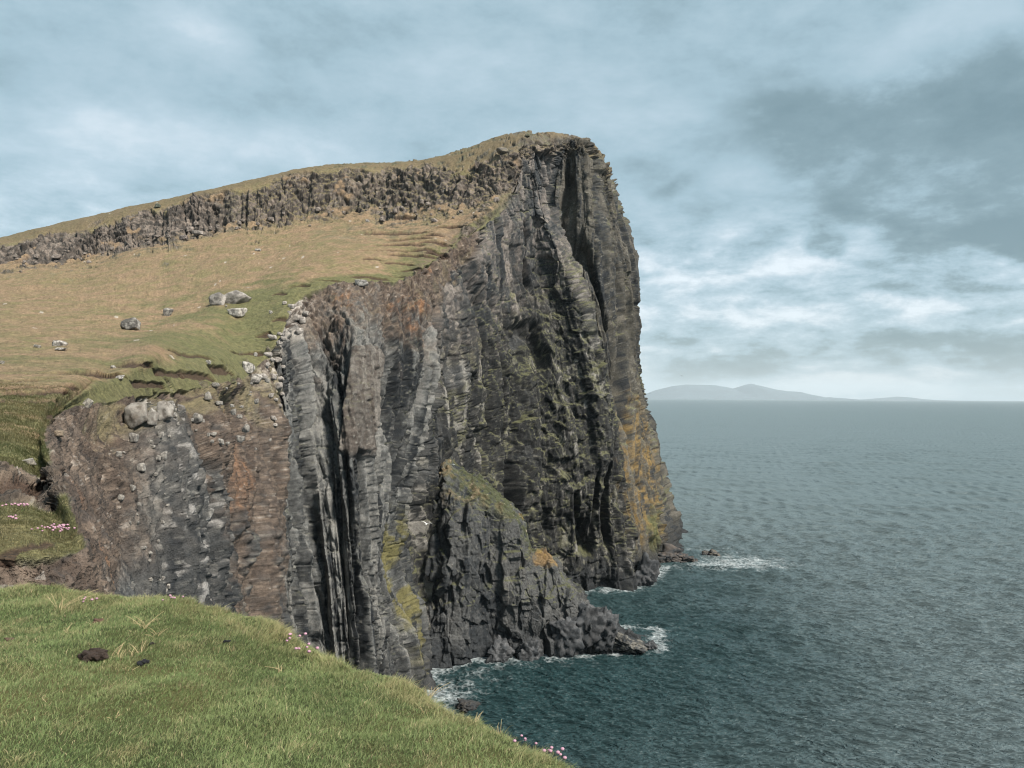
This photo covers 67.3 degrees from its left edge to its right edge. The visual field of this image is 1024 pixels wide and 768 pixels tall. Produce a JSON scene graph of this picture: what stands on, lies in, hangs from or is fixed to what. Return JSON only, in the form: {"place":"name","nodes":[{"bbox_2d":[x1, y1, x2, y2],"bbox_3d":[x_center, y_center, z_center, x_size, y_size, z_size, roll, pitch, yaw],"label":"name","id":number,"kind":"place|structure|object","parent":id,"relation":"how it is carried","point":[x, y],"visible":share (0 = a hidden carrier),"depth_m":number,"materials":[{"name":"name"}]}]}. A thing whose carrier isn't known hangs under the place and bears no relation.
{"place":"outdoors","nodes":[
{"label":"outdoors","id":0,"kind":"place"},
{"bbox_2d":[0,381,84,561],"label":"bank grass","id":1,"kind":"structure","parent":0,"point":[41,431],"depth_m":16.51,"materials":[{"name":"green plant"}]},
{"bbox_2d":[31,523,75,536],"bbox_3d":[-6.260,1.995,10.527,0.547,0.177,0.489,1,-1,-14],"label":"sea thrift","id":2,"kind":"object","parent":1,"relation":"on","point":[58,526],"visible":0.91,"depth_m":10.48,"materials":[{"name":"pink plant"}]},
{"bbox_2d":[0,582,578,767],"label":"grass","id":3,"kind":"structure","parent":0,"point":[171,749],"depth_m":4.57,"materials":[{"name":"green plant"}]},
{"bbox_2d":[50,589,97,608],"bbox_3d":[-3.648,1.780,6.313,0.410,0.153,0.188,1,-1,-11],"label":"dry grass tuft","id":4,"kind":"object","parent":3,"relation":"on","point":[61,603],"visible":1,"depth_m":6.31,"materials":[{"name":"beige plant"}]},
{"bbox_2d":[77,647,109,661],"bbox_3d":[-2.791,1.801,5.131,0.202,0.075,0.165,0,-1,0],"label":"dung pile","id":5,"kind":"object","parent":3,"relation":"on","point":[94,654],"visible":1,"depth_m":5.10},
{"bbox_2d":[93,618,103,622],"bbox_3d":[-3.196,1.824,5.933,0.079,0.030,0.073,0,-1,0],"label":"dung pile","id":6,"kind":"object","parent":3,"relation":"on","point":[95,620],"visible":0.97,"depth_m":5.92,"materials":[{"name":"brown"}]},
{"bbox_2d":[137,659,149,665],"bbox_3d":[-2.459,1.850,5.115,0.080,0.032,0.066,1,-1,-43],"label":"dung pile","id":7,"kind":"object","parent":3,"relation":"on","point":[142,662],"visible":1,"depth_m":5.11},
{"bbox_2d":[127,611,163,628],"bbox_3d":[-2.703,1.782,5.749,0.283,0.110,0.248,1,-1,-44],"label":"dry grass tuft","id":8,"kind":"object","parent":3,"relation":"on","point":[144,622],"visible":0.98,"depth_m":5.75,"materials":[{"name":"beige plant"}]},
{"bbox_2d":[283,632,306,648],"bbox_3d":[-1.718,2.015,6.067,0.183,0.129,0.116,1,-1,-30],"label":"sea thrift","id":9,"kind":"object","parent":3,"relation":"on","point":[290,634],"visible":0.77,"depth_m":6.06,"materials":[{"name":"pink plant"}]},
{"bbox_2d":[294,643,318,660],"bbox_3d":[-1.570,2.036,5.859,0.174,0.119,0.117,0,-1,28],"label":"sea thrift","id":10,"kind":"object","parent":3,"relation":"on","point":[308,651],"visible":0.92,"depth_m":5.85,"materials":[{"name":"pink plant"}]},
{"bbox_2d":[403,680,446,697],"bbox_3d":[-0.621,2.209,5.530,0.351,0.130,0.149,0,-1,0],"label":"dry grass tuft","id":11,"kind":"object","parent":3,"relation":"on","point":[432,691],"visible":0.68,"depth_m":5.50,"materials":[{"name":"beige plant"}]},
{"bbox_2d":[513,734,526,749],"bbox_3d":[0.043,2.223,4.750,0.094,0.104,0.108,0,-1,0],"label":"sea thrift","id":12,"kind":"object","parent":3,"relation":"on","point":[521,735],"visible":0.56,"depth_m":4.73,"materials":[{"name":"pink plant"}]},
{"bbox_2d":[550,746,566,764],"bbox_3d":[0.270,2.249,4.621,0.112,0.122,0.108,0,-1,0],"label":"sea thrift","id":13,"kind":"object","parent":3,"relation":"on","point":[559,752],"visible":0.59,"depth_m":4.61,"materials":[{"name":"pink plant"}]},
{"bbox_2d":[0,130,687,692],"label":"headland","id":14,"kind":"structure","parent":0,"point":[494,344],"depth_m":124.14,"materials":[{"name":"grey stone"}]},
{"bbox_2d":[2,503,28,511],"bbox_3d":[-7.511,1.863,11.643,0.373,0.135,0.246,0,-1,16],"label":"sea thrift","id":15,"kind":"object","parent":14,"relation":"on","point":[20,504],"visible":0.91,"depth_m":11.62,"materials":[{"name":"pink plant"}]},
{"bbox_2d":[23,458,36,464],"bbox_3d":[-9.969,1.603,15.865,0.294,0.150,0.191,0,-1,0],"label":"boulder","id":16,"kind":"object","parent":14,"relation":"on","point":[31,461],"visible":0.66,"depth_m":15.82,"materials":[{"name":"stone"}]},
{"bbox_2d":[51,254,60,258],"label":"scree boulder","id":17,"kind":"object","parent":14,"relation":"on","point":[56,256],"visible":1,"depth_m":176.99,"materials":[{"name":"stone"}]},
{"bbox_2d":[54,430,63,436],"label":"boulder","id":18,"kind":"object","parent":14,"relation":"on","point":[59,433],"visible":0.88,"depth_m":22.83,"materials":[{"name":"stone"}]},
{"bbox_2d":[52,340,67,345],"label":"boulder","id":19,"kind":"object","parent":14,"relation":"on","point":[58,343],"visible":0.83,"depth_m":66.91,"materials":[{"name":"stone"}]},
{"bbox_2d":[55,347,66,350],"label":"boulder","id":20,"kind":"object","parent":14,"relation":"on","point":[60,349],"visible":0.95,"depth_m":63.24,"materials":[{"name":"stone"}]},
{"bbox_2d":[82,398,93,407],"bbox_3d":[-20.608,0.945,37.381,0.513,0.522,0.253,0,-1,0],"label":"boulder","id":21,"kind":"object","parent":14,"relation":"on","point":[87,402],"visible":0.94,"depth_m":37.30,"materials":[{"name":"stone"}]},
{"bbox_2d":[115,451,121,456],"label":"embedded stone","id":22,"kind":"object","parent":14,"relation":"on","point":[118,454],"visible":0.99,"depth_m":39.55,"materials":[{"name":"grey stone"}]},
{"bbox_2d":[116,375,124,379],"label":"boulder","id":23,"kind":"object","parent":14,"relation":"on","point":[120,377],"visible":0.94,"depth_m":48.95,"materials":[{"name":"stone"}]},
{"bbox_2d":[117,494,124,500],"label":"embedded stone","id":24,"kind":"object","parent":14,"relation":"on","point":[120,497],"visible":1,"depth_m":37.41,"materials":[{"name":"grey stone"}]},
{"bbox_2d":[120,317,140,329],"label":"boulder","id":25,"kind":"object","parent":14,"relation":"on","point":[133,323],"visible":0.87,"depth_m":89.53,"materials":[{"name":"stone"}]},
{"bbox_2d":[130,485,135,491],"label":"embedded stone","id":26,"kind":"object","parent":14,"relation":"in","point":[132,487],"visible":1,"depth_m":38.40,"materials":[{"name":"grey stone"}]},
{"bbox_2d":[128,432,139,442],"bbox_3d":[-20.566,2.923,41.827,0.470,0.577,0.338,0,-1,0],"label":"embedded stone","id":27,"kind":"object","parent":14,"relation":"on","point":[133,437],"visible":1,"depth_m":41.69,"materials":[{"name":"grey stone"}]},
{"bbox_2d":[124,402,147,428],"bbox_3d":[-21.569,1.797,44.228,1.300,1.577,0.994,0,-1,0],"label":"boulder","id":28,"kind":"object","parent":14,"relation":"on","point":[135,414],"visible":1,"depth_m":43.87,"materials":[{"name":"stone"}]},
{"bbox_2d":[136,463,145,471],"bbox_3d":[-19.799,4.440,41.086,0.426,0.466,0.350,0,-1,0],"label":"embedded stone","id":29,"kind":"object","parent":14,"relation":"in","point":[141,466],"visible":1,"depth_m":40.93,"materials":[{"name":"grey stone"}]},
{"bbox_2d":[147,408,158,425],"bbox_3d":[-20.781,1.905,44.511,0.562,1.069,0.410,0,-1,0],"label":"boulder","id":30,"kind":"object","parent":14,"relation":"on","point":[153,414],"visible":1,"depth_m":44.36,"materials":[{"name":"stone"}]},
{"bbox_2d":[157,432,163,437],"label":"embedded stone","id":31,"kind":"object","parent":14,"relation":"in","point":[160,434],"visible":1,"depth_m":44.03,"materials":[{"name":"grey stone"}]},
{"bbox_2d":[160,451,167,460],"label":"embedded stone","id":32,"kind":"object","parent":14,"relation":"in","point":[163,454],"visible":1,"depth_m":42.65,"materials":[{"name":"grey stone"}]},
{"bbox_2d":[157,400,174,420],"bbox_3d":[-20.662,1.600,45.837,0.943,1.251,0.664,1,-1,-14],"label":"boulder","id":33,"kind":"object","parent":14,"relation":"on","point":[165,409],"visible":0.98,"depth_m":45.57,"materials":[{"name":"stone"}]},
{"bbox_2d":[163,308,173,315],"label":"boulder","id":34,"kind":"object","parent":14,"relation":"on","point":[167,311],"visible":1,"depth_m":106.07,"materials":[{"name":"stone"}]},
{"bbox_2d":[177,404,185,412],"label":"boulder","id":35,"kind":"object","parent":14,"relation":"on","point":[180,407],"visible":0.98,"depth_m":48.84,"materials":[{"name":"stone"}]},
{"bbox_2d":[179,235,187,240],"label":"boulder","id":36,"kind":"object","parent":14,"relation":"on","point":[183,237],"visible":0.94,"depth_m":177.26,"materials":[{"name":"stone"}]},
{"bbox_2d":[186,226,193,231],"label":"scree boulder","id":37,"kind":"object","parent":14,"relation":"on","point":[190,228],"visible":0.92,"depth_m":183.38,"materials":[{"name":"stone"}]},
{"bbox_2d":[193,413,202,422],"bbox_3d":[-23.967,2.612,58.508,0.754,0.849,0.586,0,-1,0],"label":"embedded stone","id":38,"kind":"object","parent":14,"relation":"in","point":[197,417],"visible":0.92,"depth_m":58.39,"materials":[{"name":"grey stone"}]},
{"bbox_2d":[192,230,203,235],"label":"boulder","id":39,"kind":"object","parent":14,"relation":"on","point":[196,232],"visible":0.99,"depth_m":180.69,"materials":[{"name":"stone"}]},
{"bbox_2d":[204,392,211,399],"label":"embedded stone","id":40,"kind":"object","parent":14,"relation":"in","point":[207,396],"visible":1,"depth_m":62.28,"materials":[{"name":"grey stone"}]},
{"bbox_2d":[212,382,219,386],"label":"embedded stone","id":41,"kind":"object","parent":14,"relation":"in","point":[215,384],"visible":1,"depth_m":68.90,"materials":[{"name":"grey stone"}]},
{"bbox_2d":[208,292,226,304],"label":"boulder","id":42,"kind":"object","parent":14,"relation":"on","point":[218,298],"visible":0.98,"depth_m":111.36,"materials":[{"name":"stone"}]},
{"bbox_2d":[227,308,247,317],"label":"boulder","id":43,"kind":"object","parent":14,"relation":"on","point":[237,312],"visible":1,"depth_m":106.96,"materials":[{"name":"stone"}]},
{"bbox_2d":[224,290,251,303],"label":"boulder","id":44,"kind":"object","parent":14,"relation":"on","point":[236,297],"visible":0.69,"depth_m":113.27,"materials":[{"name":"stone"}]},
{"bbox_2d":[236,435,244,442],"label":"embedded stone","id":45,"kind":"object","parent":14,"relation":"in","point":[240,439],"visible":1,"depth_m":54.77,"materials":[{"name":"grey stone"}]},
{"bbox_2d":[242,424,249,432],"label":"embedded stone","id":46,"kind":"object","parent":14,"relation":"in","point":[245,428],"visible":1,"depth_m":54.83,"materials":[{"name":"grey stone"}]},
{"bbox_2d":[242,361,254,373],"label":"boulder","id":47,"kind":"object","parent":14,"relation":"on","point":[248,367],"visible":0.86,"depth_m":88.41,"materials":[{"name":"stone"}]},
{"bbox_2d":[250,374,261,382],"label":"boulder","id":48,"kind":"object","parent":14,"relation":"on","point":[256,378],"visible":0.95,"depth_m":89.30,"materials":[{"name":"stone"}]},
{"bbox_2d":[260,373,267,379],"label":"pale stone","id":49,"kind":"object","parent":14,"relation":"on","point":[264,376],"visible":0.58,"depth_m":90.63,"materials":[{"name":"grey stone"}]},
{"bbox_2d":[264,352,272,356],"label":"pale stone","id":50,"kind":"object","parent":14,"relation":"on","point":[268,354],"visible":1,"depth_m":95.04,"materials":[{"name":"grey stone"}]},
{"bbox_2d":[267,217,273,221],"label":"scree boulder","id":51,"kind":"object","parent":14,"relation":"on","point":[271,219],"visible":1,"depth_m":186.60,"materials":[{"name":"stone"}]},
{"bbox_2d":[267,334,276,339],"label":"pale stone","id":52,"kind":"object","parent":14,"relation":"on","point":[272,337],"visible":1,"depth_m":99.15,"materials":[{"name":"grey stone"}]},
{"bbox_2d":[271,373,276,379],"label":"pale stone","id":53,"kind":"object","parent":14,"relation":"on","point":[274,376],"visible":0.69,"depth_m":95.02,"materials":[{"name":"grey stone"}]},
{"bbox_2d":[275,357,281,362],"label":"pale stone","id":54,"kind":"object","parent":14,"relation":"on","point":[277,359],"visible":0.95,"depth_m":97.59,"materials":[{"name":"grey stone"}]},
{"bbox_2d":[275,382,282,388],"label":"pale stone","id":55,"kind":"object","parent":14,"relation":"on","point":[279,385],"visible":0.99,"depth_m":96.12,"materials":[{"name":"grey stone"}]},
{"bbox_2d":[288,304,296,308],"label":"pale stone","id":56,"kind":"object","parent":14,"relation":"on","point":[291,306],"visible":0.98,"depth_m":109.65,"materials":[{"name":"grey stone"}]},
{"bbox_2d":[293,314,300,320],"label":"pale stone","id":57,"kind":"object","parent":14,"relation":"on","point":[296,317],"visible":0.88,"depth_m":110.23,"materials":[{"name":"grey stone"}]},
{"bbox_2d":[295,328,303,334],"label":"pale stone","id":58,"kind":"object","parent":14,"relation":"on","point":[298,331],"visible":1,"depth_m":106.42,"materials":[{"name":"grey stone"}]},
{"bbox_2d":[299,317,305,323],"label":"pale stone","id":59,"kind":"object","parent":14,"relation":"on","point":[302,320],"visible":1,"depth_m":110.31,"materials":[{"name":"grey stone"}]},
{"bbox_2d":[354,279,367,285],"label":"boulder","id":60,"kind":"object","parent":14,"relation":"on","point":[359,282],"visible":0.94,"depth_m":121.73,"materials":[{"name":"stone"}]},
{"bbox_2d":[496,147,507,153],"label":"boulder","id":61,"kind":"object","parent":14,"relation":"on","point":[501,150],"visible":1,"depth_m":189.30,"materials":[{"name":"stone"}]},
{"bbox_2d":[0,0,1023,400],"label":"sky","id":62,"kind":"structure","parent":0,"point":[823,198],"materials":[{"name":"blue"}]},
{"bbox_2d":[427,399,1023,767],"bbox_3d":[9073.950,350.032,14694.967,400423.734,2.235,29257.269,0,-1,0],"label":"sea","id":63,"kind":"structure","parent":0,"point":[851,595],"depth_m":161.79,"materials":[{"name":"liquid"}]},
{"bbox_2d":[457,698,480,712],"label":"sea rock","id":64,"kind":"object","parent":63,"relation":"in","point":[465,705],"visible":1,"depth_m":110.35,"materials":[{"name":"stone"}]},
{"bbox_2d":[485,635,514,663],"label":"sea rock","id":65,"kind":"object","parent":63,"relation":"in","point":[501,650],"visible":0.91,"depth_m":129.72,"materials":[{"name":"stone"}]},
{"bbox_2d":[517,639,543,660],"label":"sea rock","id":66,"kind":"object","parent":63,"relation":"in","point":[530,650],"visible":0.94,"depth_m":130.22,"materials":[{"name":"stone"}]},
{"bbox_2d":[424,456,646,668],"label":"promontory","id":67,"kind":"structure","parent":63,"relation":"in","point":[491,573],"depth_m":133.03,"materials":[{"name":"grey stone"}]},
{"bbox_2d":[548,616,584,657],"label":"sea rock","id":68,"kind":"object","parent":67,"relation":"on","point":[565,633],"visible":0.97,"depth_m":132.08,"materials":[{"name":"stone"}]},
{"bbox_2d":[576,602,606,647],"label":"sea rock","id":69,"kind":"object","parent":67,"relation":"on","point":[595,617],"visible":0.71,"depth_m":133.70,"materials":[{"name":"stone"}]},
{"bbox_2d":[592,606,618,654],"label":"sea rock","id":70,"kind":"object","parent":67,"relation":"on","point":[607,641],"visible":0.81,"depth_m":134.37,"materials":[{"name":"stone"}]},
{"bbox_2d":[613,632,647,653],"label":"sea rock","id":71,"kind":"object","parent":63,"relation":"in","point":[625,643],"visible":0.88,"depth_m":134.96,"materials":[{"name":"stone"}]},
{"bbox_2d":[635,552,659,585],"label":"sea rock","id":72,"kind":"object","parent":63,"relation":"in","point":[647,572],"visible":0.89,"depth_m":183.24,"materials":[{"name":"stone"}]},
{"bbox_2d":[644,640,657,649],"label":"sea rock","id":73,"kind":"object","parent":63,"relation":"in","point":[650,645],"visible":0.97,"depth_m":136.76,"materials":[{"name":"stone"}]},
{"bbox_2d":[658,556,665,562],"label":"sea rock","id":74,"kind":"object","parent":63,"relation":"in","point":[661,560],"visible":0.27,"depth_m":207.51,"materials":[{"name":"stone"}]},
{"bbox_2d":[658,551,678,562],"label":"sea rock","id":75,"kind":"object","parent":63,"relation":"in","point":[669,556],"visible":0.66,"depth_m":209.10,"materials":[{"name":"stone"}]},
{"bbox_2d":[662,543,681,554],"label":"sea rock","id":76,"kind":"object","parent":63,"relation":"in","point":[671,548],"visible":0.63,"depth_m":211.18,"materials":[{"name":"stone"}]},
{"bbox_2d":[671,558,681,561],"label":"sea rock","id":77,"kind":"object","parent":63,"relation":"in","point":[676,560],"visible":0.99,"depth_m":209.41,"materials":[{"name":"stone"}]},
{"bbox_2d":[676,553,688,560],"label":"sea rock","id":78,"kind":"object","parent":63,"relation":"in","point":[682,555],"visible":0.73,"depth_m":210.88,"materials":[{"name":"stone"}]},
{"bbox_2d":[682,556,693,561],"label":"sea rock","id":79,"kind":"object","parent":63,"relation":"on","point":[689,558],"visible":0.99,"depth_m":210.63,"materials":[{"name":"stone"}]},
{"bbox_2d":[707,549,719,555],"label":"sea rock","id":80,"kind":"object","parent":63,"relation":"in","point":[711,552],"visible":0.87,"depth_m":218.68,"materials":[{"name":"stone"}]},
{"bbox_2d":[644,384,858,399],"bbox_3d":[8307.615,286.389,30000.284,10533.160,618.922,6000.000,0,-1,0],"label":"distant hills","id":81,"kind":"structure","parent":0,"point":[753,392],"depth_m":28115.75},
{"bbox_2d":[860,397,951,400],"bbox_3d":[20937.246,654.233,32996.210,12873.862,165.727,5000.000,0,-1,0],"label":"distant hills","id":82,"kind":"structure","parent":0,"point":[903,398],"depth_m":31805.90,"materials":[{"name":"grey"}]}
]}

